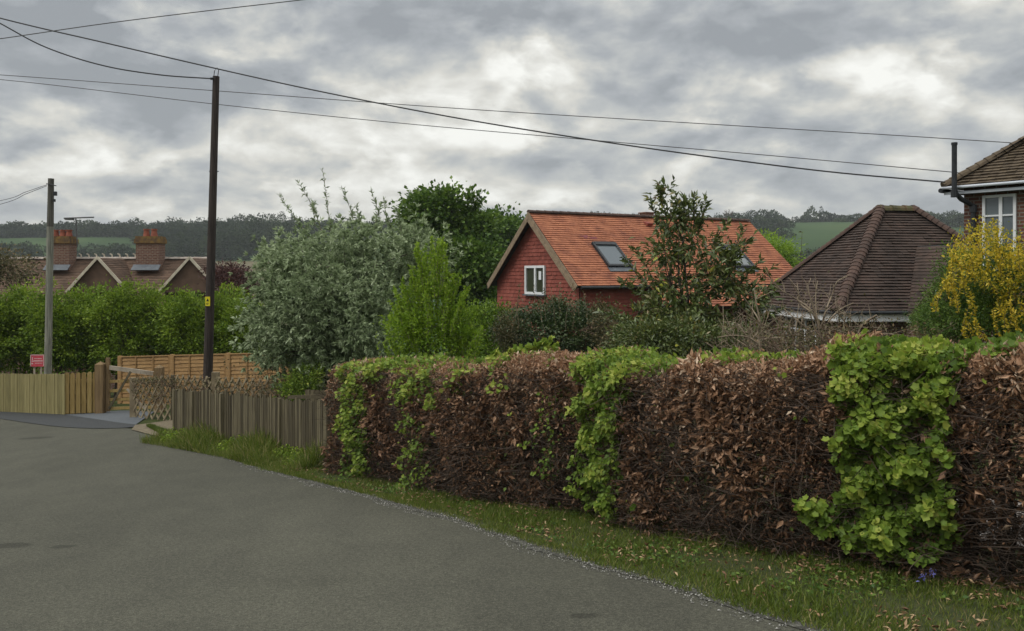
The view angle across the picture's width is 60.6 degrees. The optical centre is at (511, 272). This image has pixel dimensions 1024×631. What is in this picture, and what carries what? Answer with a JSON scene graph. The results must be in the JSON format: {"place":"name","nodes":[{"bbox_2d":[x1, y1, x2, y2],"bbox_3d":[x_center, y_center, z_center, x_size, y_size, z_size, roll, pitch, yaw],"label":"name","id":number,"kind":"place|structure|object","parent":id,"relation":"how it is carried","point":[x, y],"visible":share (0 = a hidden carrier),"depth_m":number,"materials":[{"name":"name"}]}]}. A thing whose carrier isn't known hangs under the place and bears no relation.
{"place":"outdoors","nodes":[
{"label":"outdoors","id":0,"kind":"place"},
{"bbox_2d":[0,412,137,427],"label":"pavement","id":1,"kind":"structure","parent":0,"point":[60,420],"depth_m":22.22,"materials":[{"name":"grey asphalt"}]},
{"bbox_2d":[62,410,153,423],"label":"driveway","id":2,"kind":"structure","parent":0,"point":[122,416],"depth_m":23.01,"materials":[{"name":"grey concrete"}]},
{"bbox_2d":[65,372,94,413],"bbox_3d":[-11.826,3.289,24.083,0.841,1.153,0.089,0,0,-10],"label":"picket fence","id":3,"kind":"object","parent":2,"relation":"on","point":[80,394],"visible":0.99,"depth_m":24.05,"materials":[{"name":"beige wood"}]},
{"bbox_2d":[0,229,228,388],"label":"terrace house","id":4,"kind":"structure","parent":0,"point":[151,262],"depth_m":38.99,"materials":[{"name":"brick"}]},
{"bbox_2d":[64,217,93,246],"bbox_3d":[-19.488,-1.850,39.500,1.622,1.378,0.810,0,0,0],"label":"tv aerial","id":5,"kind":"object","parent":4,"relation":"attached to","point":[71,218],"visible":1,"depth_m":39.48,"materials":[{"name":"grey metal"}]},
{"bbox_2d":[0,0,299,38],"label":"overhead cable","id":6,"kind":"object","parent":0,"point":[149,17],"visible":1,"depth_m":15.99,"materials":[{"name":"black rubber"}]},
{"bbox_2d":[132,420,171,434],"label":"gravel path","id":7,"kind":"structure","parent":0,"point":[144,428],"depth_m":19.94,"materials":[{"name":"beige gravel"}]},
{"bbox_2d":[0,419,806,630],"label":"road","id":8,"kind":"structure","parent":0,"point":[113,529],"depth_m":7.11,"materials":[{"name":"grey asphalt"}]},
{"bbox_2d":[196,453,844,630],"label":"gravel","id":9,"kind":"structure","parent":8,"relation":"on","point":[583,566],"depth_m":7.04,"materials":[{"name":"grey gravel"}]},
{"bbox_2d":[0,222,1023,566],"bbox_3d":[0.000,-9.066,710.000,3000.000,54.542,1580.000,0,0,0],"label":"ground","id":10,"kind":"structure","parent":0,"point":[812,236],"depth_m":472.57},
{"bbox_2d":[0,291,26,372],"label":"screen shrub","id":11,"kind":"object","parent":10,"relation":"on","point":[3,321],"visible":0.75,"depth_m":29.83,"materials":[{"name":"green plant"}]},
{"bbox_2d":[0,242,45,373],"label":"olive bush","id":12,"kind":"object","parent":10,"relation":"on","point":[14,273],"visible":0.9,"depth_m":35.13,"materials":[{"name":"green plant"}]},
{"bbox_2d":[0,273,62,373],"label":"screen shrub","id":13,"kind":"object","parent":10,"relation":"on","point":[17,294],"visible":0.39,"depth_m":30.28,"materials":[{"name":"green plant"}]},
{"bbox_2d":[0,374,69,414],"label":"board fence","id":14,"kind":"object","parent":10,"relation":"on","point":[34,393],"visible":0.96,"depth_m":24.73,"materials":[{"name":"beige wood"}]},
{"bbox_2d":[30,355,43,373],"bbox_3d":[-13.483,3.157,24.933,0.381,1.670,0.074,0,0,0],"label":"sign board","id":15,"kind":"object","parent":10,"relation":"on","point":[36,360],"visible":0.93,"depth_m":24.90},
{"bbox_2d":[44,178,56,373],"bbox_3d":[-13.447,0.736,25.579,0.459,6.985,0.216,0,0,10],"label":"telegraph pole","id":16,"kind":"object","parent":10,"relation":"on","point":[52,193],"visible":0.89,"depth_m":25.52,"materials":[{"name":"wood"}]},
{"bbox_2d":[0,185,45,200],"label":"overhead cable","id":17,"kind":"object","parent":16,"relation":"attached to","point":[22,193],"visible":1,"depth_m":25.83,"materials":[{"name":"grey rubber"}]},
{"bbox_2d":[1,277,100,378],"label":"screen shrub","id":18,"kind":"object","parent":10,"relation":"on","point":[62,357],"visible":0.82,"depth_m":29.42,"materials":[{"name":"green plant"}]},
{"bbox_2d":[41,279,123,378],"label":"screen shrub","id":19,"kind":"object","parent":10,"relation":"on","point":[82,298],"visible":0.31,"depth_m":30.32,"materials":[{"name":"green plant"}]},
{"bbox_2d":[95,361,105,413],"bbox_3d":[-11.287,3.194,24.061,0.220,1.540,0.220,0,0,0],"label":"gate post","id":20,"kind":"object","parent":10,"relation":"on","point":[100,386],"visible":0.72,"depth_m":23.95,"materials":[{"name":"brown wood"}]},
{"bbox_2d":[78,272,160,397],"bbox_3d":[-13.241,2.127,29.789,3.098,4.375,2.650,0,0,32],"label":"screen shrub","id":21,"kind":"object","parent":10,"relation":"on","point":[108,314],"visible":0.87,"depth_m":29.44,"materials":[{"name":"green plant"}]},
{"bbox_2d":[112,279,181,355],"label":"screen shrub","id":22,"kind":"object","parent":10,"relation":"on","point":[157,296],"visible":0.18,"depth_m":30.28,"materials":[{"name":"green plant"}]},
{"bbox_2d":[154,365,164,412],"bbox_3d":[-9.614,3.198,23.912,0.200,1.400,0.200,0,0,0],"label":"gate post","id":23,"kind":"object","parent":10,"relation":"on","point":[157,369],"visible":0.52,"depth_m":23.81,"materials":[{"name":"brown wood"}]},
{"bbox_2d":[106,358,153,411],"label":"field gate","id":24,"kind":"structure","parent":23,"relation":"attached to","point":[109,367],"depth_m":24.04,"materials":[{"name":"brown wood"}]},
{"bbox_2d":[142,284,226,354],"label":"screen shrub","id":25,"kind":"object","parent":10,"relation":"on","point":[185,323],"visible":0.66,"depth_m":29.39,"materials":[{"name":"green plant"}]},
{"bbox_2d":[117,353,290,403],"bbox_3d":[-9.253,3.189,25.994,6.726,1.983,0.112,0,0,25],"label":"panel fence","id":26,"kind":"object","parent":10,"relation":"on","point":[180,365],"visible":0.33,"depth_m":26.17,"materials":[{"name":"brown wood"}]},
{"bbox_2d":[130,372,283,419],"bbox_3d":[-7.135,3.020,20.294,7.166,1.670,0.246,0,0,42],"label":"lattice fence","id":27,"kind":"object","parent":10,"relation":"on","point":[134,403],"visible":0.41,"depth_m":21.51,"materials":[{"name":"brown wood"}]},
{"bbox_2d":[127,367,285,409],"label":"creeper","id":28,"kind":"object","parent":27,"relation":"attached to","point":[141,381],"visible":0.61,"depth_m":21.43,"materials":[{"name":"brown plant"}]},
{"bbox_2d":[202,69,219,389],"bbox_3d":[-7.221,-0.582,20.992,0.426,8.684,0.251,0,0,0],"label":"utility pole","id":29,"kind":"object","parent":10,"relation":"on","point":[209,309],"visible":0.91,"depth_m":20.92,"materials":[{"name":"brown wood"}]},
{"bbox_2d":[0,23,209,78],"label":"overhead cable","id":30,"kind":"object","parent":29,"relation":"attached to","point":[101,64],"visible":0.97,"depth_m":20.59,"materials":[{"name":"black rubber"}]},
{"bbox_2d":[0,18,944,182],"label":"overhead cable","id":31,"kind":"object","parent":29,"relation":"attached to","point":[480,121],"visible":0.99,"depth_m":19.81,"materials":[{"name":"black rubber"}]},
{"bbox_2d":[185,281,254,353],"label":"screen shrub","id":32,"kind":"object","parent":10,"relation":"on","point":[219,298],"visible":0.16,"depth_m":30.30,"materials":[{"name":"green plant"}]},
{"bbox_2d":[197,259,260,299],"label":"copper bush","id":33,"kind":"object","parent":10,"relation":"on","point":[222,275],"visible":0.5,"depth_m":36.59,"materials":[{"name":"brown plant"}]},
{"bbox_2d":[213,294,266,353],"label":"screen shrub","id":34,"kind":"object","parent":10,"relation":"on","point":[226,323],"visible":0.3,"depth_m":29.38,"materials":[{"name":"green plant"}]},
{"bbox_2d":[172,388,331,451],"bbox_3d":[-4.806,2.682,15.736,0.228,1.487,6.136,0,0,-42],"label":"pale fence","id":35,"kind":"object","parent":10,"relation":"on","point":[294,423],"visible":0.59,"depth_m":15.56,"materials":[{"name":"wood"}]},
{"bbox_2d":[0,210,638,259],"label":"woodland","id":36,"kind":"object","parent":10,"relation":"on","point":[190,238],"visible":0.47,"depth_m":496.03,"materials":[{"name":"green plant"}]},
{"bbox_2d":[227,168,471,400],"bbox_3d":[-3.284,0.569,17.892,4.963,5.608,4.400,0,0,0],"label":"silver pear tree","id":37,"kind":"object","parent":10,"relation":"on","point":[335,316],"visible":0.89,"depth_m":17.09,"materials":[{"name":"green plant"}]},
{"bbox_2d":[373,235,485,405],"bbox_3d":[-1.369,1.226,14.988,1.969,3.725,1.789,0,0,0],"label":"lime shrub","id":38,"kind":"object","parent":10,"relation":"on","point":[414,319],"visible":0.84,"depth_m":14.74,"materials":[{"name":"green plant"}]},
{"bbox_2d":[382,175,509,354],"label":"sycamore tree","id":39,"kind":"object","parent":10,"relation":"on","point":[479,260],"visible":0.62,"depth_m":43.67,"materials":[{"name":"green plant"}]},
{"bbox_2d":[463,295,519,359],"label":"garden shrub","id":40,"kind":"object","parent":10,"relation":"on","point":[487,310],"visible":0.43,"depth_m":23.26,"materials":[{"name":"green plant"}]},
{"bbox_2d":[469,201,526,306],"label":"distant tree","id":41,"kind":"object","parent":10,"relation":"on","point":[511,228],"visible":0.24,"depth_m":70.73,"materials":[{"name":"green plant"}]},
{"bbox_2d":[486,285,612,394],"bbox_3d":[0.954,1.807,20.113,3.122,3.072,2.980,0,0,0],"label":"holly bush","id":42,"kind":"object","parent":10,"relation":"on","point":[567,338],"visible":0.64,"depth_m":19.69,"materials":[{"name":"green plant"}]},
{"bbox_2d":[483,282,628,355],"bbox_3d":[1.174,1.707,19.336,3.789,3.078,2.086,0,0,13],"label":"mixed shrub","id":43,"kind":"object","parent":10,"relation":"on","point":[510,337],"visible":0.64,"depth_m":19.20,"materials":[{"name":"green plant"}]},
{"bbox_2d":[487,210,792,381],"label":"orange roof house","id":44,"kind":"structure","parent":10,"relation":"on","point":[581,252],"depth_m":31.23,"materials":[{"name":"orange tile"}]},
{"bbox_2d":[522,265,546,295],"bbox_3d":[0.788,0.275,31.032,0.749,1.070,1.351,0,0,-4],"label":"window","id":45,"kind":"structure","parent":44,"relation":"in","point":[531,273],"depth_m":31.02,"materials":[{"name":"white paint"}]},
{"bbox_2d":[591,241,633,271],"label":"roof window","id":46,"kind":"structure","parent":44,"relation":"in","point":[610,252],"depth_m":30.38,"materials":[{"name":"glass"}]},
{"bbox_2d":[719,244,758,271],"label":"roof window","id":47,"kind":"structure","parent":44,"relation":"in","point":[744,260],"depth_m":33.22,"materials":[{"name":"glass"}]},
{"bbox_2d":[314,330,1023,593],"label":"beech hedge","id":48,"kind":"object","parent":10,"relation":"on","point":[725,403],"visible":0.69,"depth_m":7.16,"materials":[{"name":"brown plant"}]},
{"bbox_2d":[600,308,767,358],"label":"laurel bush","id":49,"kind":"object","parent":10,"relation":"on","point":[663,335],"visible":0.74,"depth_m":14.16,"materials":[{"name":"green plant"}]},
{"bbox_2d":[404,344,976,521],"bbox_3d":[2.000,1.376,7.565,1.474,2.109,10.933,0,0,-41],"label":"field maple","id":50,"kind":"object","parent":10,"relation":"on","point":[616,367],"visible":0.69,"depth_m":8.12,"materials":[{"name":"green plant"}]},
{"bbox_2d":[593,174,796,427],"bbox_3d":[3.303,0.602,15.731,3.736,4.788,2.868,0,0,0],"label":"evergreen tree","id":51,"kind":"object","parent":10,"relation":"on","point":[732,284],"visible":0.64,"depth_m":15.80,"materials":[{"name":"green plant"}]},
{"bbox_2d":[722,210,732,217],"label":"leafless tree","id":52,"kind":"object","parent":10,"relation":"on","point":[731,214],"visible":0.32,"depth_m":598.63,"materials":[{"name":"grey plant"}]},
{"bbox_2d":[699,297,814,439],"bbox_3d":[3.719,1.555,13.623,1.913,2.345,1.712,0,0,-19],"label":"leafless shrub","id":53,"kind":"object","parent":10,"relation":"on","point":[754,345],"visible":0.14,"depth_m":13.57,"materials":[{"name":"brown plant"}]},
{"bbox_2d":[768,209,778,217],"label":"skyline tree","id":54,"kind":"object","parent":10,"relation":"on","point":[775,212],"visible":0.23,"depth_m":637.37,"materials":[{"name":"grey plant"}]},
{"bbox_2d":[760,228,810,267],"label":"willow tree","id":55,"kind":"object","parent":10,"relation":"on","point":[783,247],"visible":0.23,"depth_m":59.43,"materials":[{"name":"green plant"}]},
{"bbox_2d":[799,231,803,345],"bbox_3d":[5.944,1.038,18.055,0.090,3.798,0.178,0,0,36],"label":"bare sapling","id":56,"kind":"object","parent":10,"relation":"on","point":[802,281],"visible":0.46,"depth_m":18.06,"materials":[{"name":"brown plant"}]},
{"bbox_2d":[802,205,818,221],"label":"skyline tree","id":57,"kind":"object","parent":10,"relation":"on","point":[813,214],"visible":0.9,"depth_m":628.55,"materials":[{"name":"grey plant"}]},
{"bbox_2d":[717,270,917,436],"bbox_3d":[4.435,1.304,13.072,2.917,2.697,1.667,0,0,0],"label":"bare shrub","id":58,"kind":"object","parent":10,"relation":"on","point":[816,315],"visible":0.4,"depth_m":12.74,"materials":[{"name":"brown plant"}]},
{"bbox_2d":[818,206,826,221],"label":"skyline tree","id":59,"kind":"object","parent":10,"relation":"on","point":[820,218],"visible":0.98,"depth_m":629.61,"materials":[{"name":"grey plant"}]},
{"bbox_2d":[819,211,832,221],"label":"skyline tree","id":60,"kind":"object","parent":10,"relation":"on","point":[828,214],"visible":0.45,"depth_m":637.23,"materials":[{"name":"grey plant"}]},
{"bbox_2d":[831,213,841,218],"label":"skyline tree","id":61,"kind":"object","parent":10,"relation":"on","point":[836,216],"visible":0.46,"depth_m":637.63,"materials":[{"name":"grey plant"}]},
{"bbox_2d":[849,213,862,217],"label":"skyline tree","id":62,"kind":"object","parent":10,"relation":"on","point":[857,215],"visible":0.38,"depth_m":638.37,"materials":[{"name":"grey plant"}]},
{"bbox_2d":[756,204,963,352],"bbox_3d":[13.027,0.717,29.540,7.903,6.055,7.091,0,0,-7],"label":"bungalow","id":63,"kind":"object","parent":10,"relation":"on","point":[880,254],"visible":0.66,"depth_m":28.05,"materials":[{"name":"tile"}]},
{"bbox_2d":[785,316,816,351],"bbox_3d":[9.577,2.167,29.062,0.304,1.400,2.292,0,0,-1],"label":"window","id":64,"kind":"structure","parent":63,"relation":"in","point":[788,317],"depth_m":29.10,"materials":[{"name":"grey glass"}]},
{"bbox_2d":[742,305,996,438],"bbox_3d":[4.997,1.500,12.523,3.826,2.112,2.272,0,0,0],"label":"brown shrub","id":65,"kind":"object","parent":10,"relation":"on","point":[795,345],"visible":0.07,"depth_m":12.34,"materials":[{"name":"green plant"}]},
{"bbox_2d":[899,297,972,439],"bbox_3d":[6.927,1.535,14.036,1.327,2.423,1.516,0,0,0],"label":"conifer bush","id":66,"kind":"object","parent":10,"relation":"on","point":[921,321],"visible":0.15,"depth_m":13.93,"materials":[{"name":"green plant"}]},
{"bbox_2d":[899,215,1023,447],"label":"golden privet","id":67,"kind":"object","parent":10,"relation":"on","point":[978,304],"visible":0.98,"depth_m":12.04,"materials":[{"name":"yellow plant"}]},
{"bbox_2d":[938,136,1023,405],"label":"brick house","id":68,"kind":"structure","parent":10,"relation":"on","point":[991,185],"depth_m":17.94,"materials":[{"name":"brick"}]},
{"bbox_2d":[0,79,958,172],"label":"overhead cable","id":69,"kind":"object","parent":68,"relation":"attached to","point":[496,131],"visible":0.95,"depth_m":21.82,"materials":[{"name":"black rubber"}]},
{"bbox_2d":[4,75,1010,142],"bbox_3d":[-3.518,-4.171,21.886,29.722,3.027,1.620,0,0,11],"label":"overhead cable","id":70,"kind":"object","parent":68,"relation":"attached to","point":[529,113],"visible":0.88,"depth_m":21.71,"materials":[{"name":"black rubber"}]},
{"bbox_2d":[982,193,1016,270],"bbox_3d":[9.890,-0.811,17.765,0.434,1.550,0.754,0,0,-16],"label":"window","id":71,"kind":"structure","parent":68,"relation":"in","point":[1002,207],"depth_m":17.72,"materials":[{"name":"white paint"}]},
{"bbox_2d":[0,0,1023,224],"label":"sky","id":72,"kind":"structure","parent":0,"point":[954,69],"materials":[{"name":"grey"}]},
{"bbox_2d":[147,423,1023,630],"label":"grass verge","id":73,"kind":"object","parent":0,"point":[886,603],"depth_m":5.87,"materials":[{"name":"plant"}]},
{"bbox_2d":[138,417,332,470],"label":"long grass","id":74,"kind":"structure","parent":73,"relation":"on","point":[198,439],"depth_m":14.90,"materials":[{"name":"green plant"}]},
{"bbox_2d":[159,427,324,464],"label":"weeds","id":75,"kind":"object","parent":73,"relation":"on","point":[281,453],"visible":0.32,"depth_m":14.43,"materials":[{"name":"green plant"}]},
{"bbox_2d":[220,357,325,400],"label":"climbing rose","id":76,"kind":"object","parent":73,"relation":"on","point":[261,389],"visible":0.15,"depth_m":17.44,"materials":[{"name":"green plant"}]},
{"bbox_2d":[270,356,330,401],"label":"young shrub","id":77,"kind":"object","parent":73,"relation":"on","point":[294,384],"visible":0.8,"depth_m":16.36,"materials":[{"name":"green plant"}]},
{"bbox_2d":[288,390,338,409],"bbox_3d":[-3.346,2.566,15.286,1.231,1.059,0.381,0,0,35],"label":"garden rail","id":78,"kind":"object","parent":73,"relation":"on","point":[311,395],"visible":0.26,"depth_m":15.39,"materials":[{"name":"wood"}]},
{"bbox_2d":[327,357,736,507],"bbox_3d":[1.566,1.576,8.024,1.304,2.598,12.253,0,0,-42],"label":"field maple","id":79,"kind":"object","parent":73,"relation":"on","point":[409,455],"visible":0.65,"depth_m":10.57,"materials":[{"name":"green plant"}]},
{"bbox_2d":[333,360,807,510],"bbox_3d":[1.569,1.607,8.080,1.636,2.552,12.294,0,0,-45],"label":"field maple","id":80,"kind":"object","parent":73,"relation":"on","point":[546,464],"visible":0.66,"depth_m":8.82,"materials":[{"name":"green plant"}]},
{"bbox_2d":[158,429,1023,630],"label":"fallen leaves","id":81,"kind":"object","parent":73,"relation":"on","point":[905,608],"visible":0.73,"depth_m":6.20,"materials":[{"name":"brown plant"}]},
{"bbox_2d":[167,429,1023,618],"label":"weeds","id":82,"kind":"object","parent":73,"relation":"on","point":[747,574],"visible":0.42,"depth_m":6.47,"materials":[{"name":"green plant"}]},
{"bbox_2d":[626,497,677,532],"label":"grass tuft","id":83,"kind":"object","parent":73,"relation":"on","point":[649,521],"visible":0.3,"depth_m":7.75,"materials":[{"name":"green plant"}]},
{"bbox_2d":[328,336,999,530],"bbox_3d":[1.550,1.620,8.220,1.724,2.557,12.115,0,0,-40],"label":"field maple","id":84,"kind":"object","parent":73,"relation":"on","point":[383,364],"visible":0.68,"depth_m":11.55,"materials":[{"name":"green plant"}]},
{"bbox_2d":[487,335,559,360],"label":"maple shoots","id":85,"kind":"object","parent":84,"relation":"attached to","point":[537,346],"visible":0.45,"depth_m":10.35,"materials":[{"name":"green plant"}]},
{"bbox_2d":[338,328,1023,567],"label":"field maple","id":86,"kind":"object","parent":73,"relation":"on","point":[903,359],"visible":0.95,"depth_m":5.98,"materials":[{"name":"green plant"}]},
{"bbox_2d":[683,532,750,551],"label":"grass tuft","id":87,"kind":"object","parent":73,"relation":"on","point":[710,543],"visible":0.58,"depth_m":7.01,"materials":[{"name":"green plant"}]},
{"bbox_2d":[916,573,925,587],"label":"bluebell","id":88,"kind":"object","parent":73,"relation":"on","point":[920,577],"visible":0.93,"depth_m":5.67,"materials":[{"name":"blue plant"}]},
{"bbox_2d":[713,208,963,262],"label":"wooded hillside","id":89,"kind":"structure","parent":0,"point":[767,221],"depth_m":537.00,"materials":[{"name":"green plant"}]}
]}

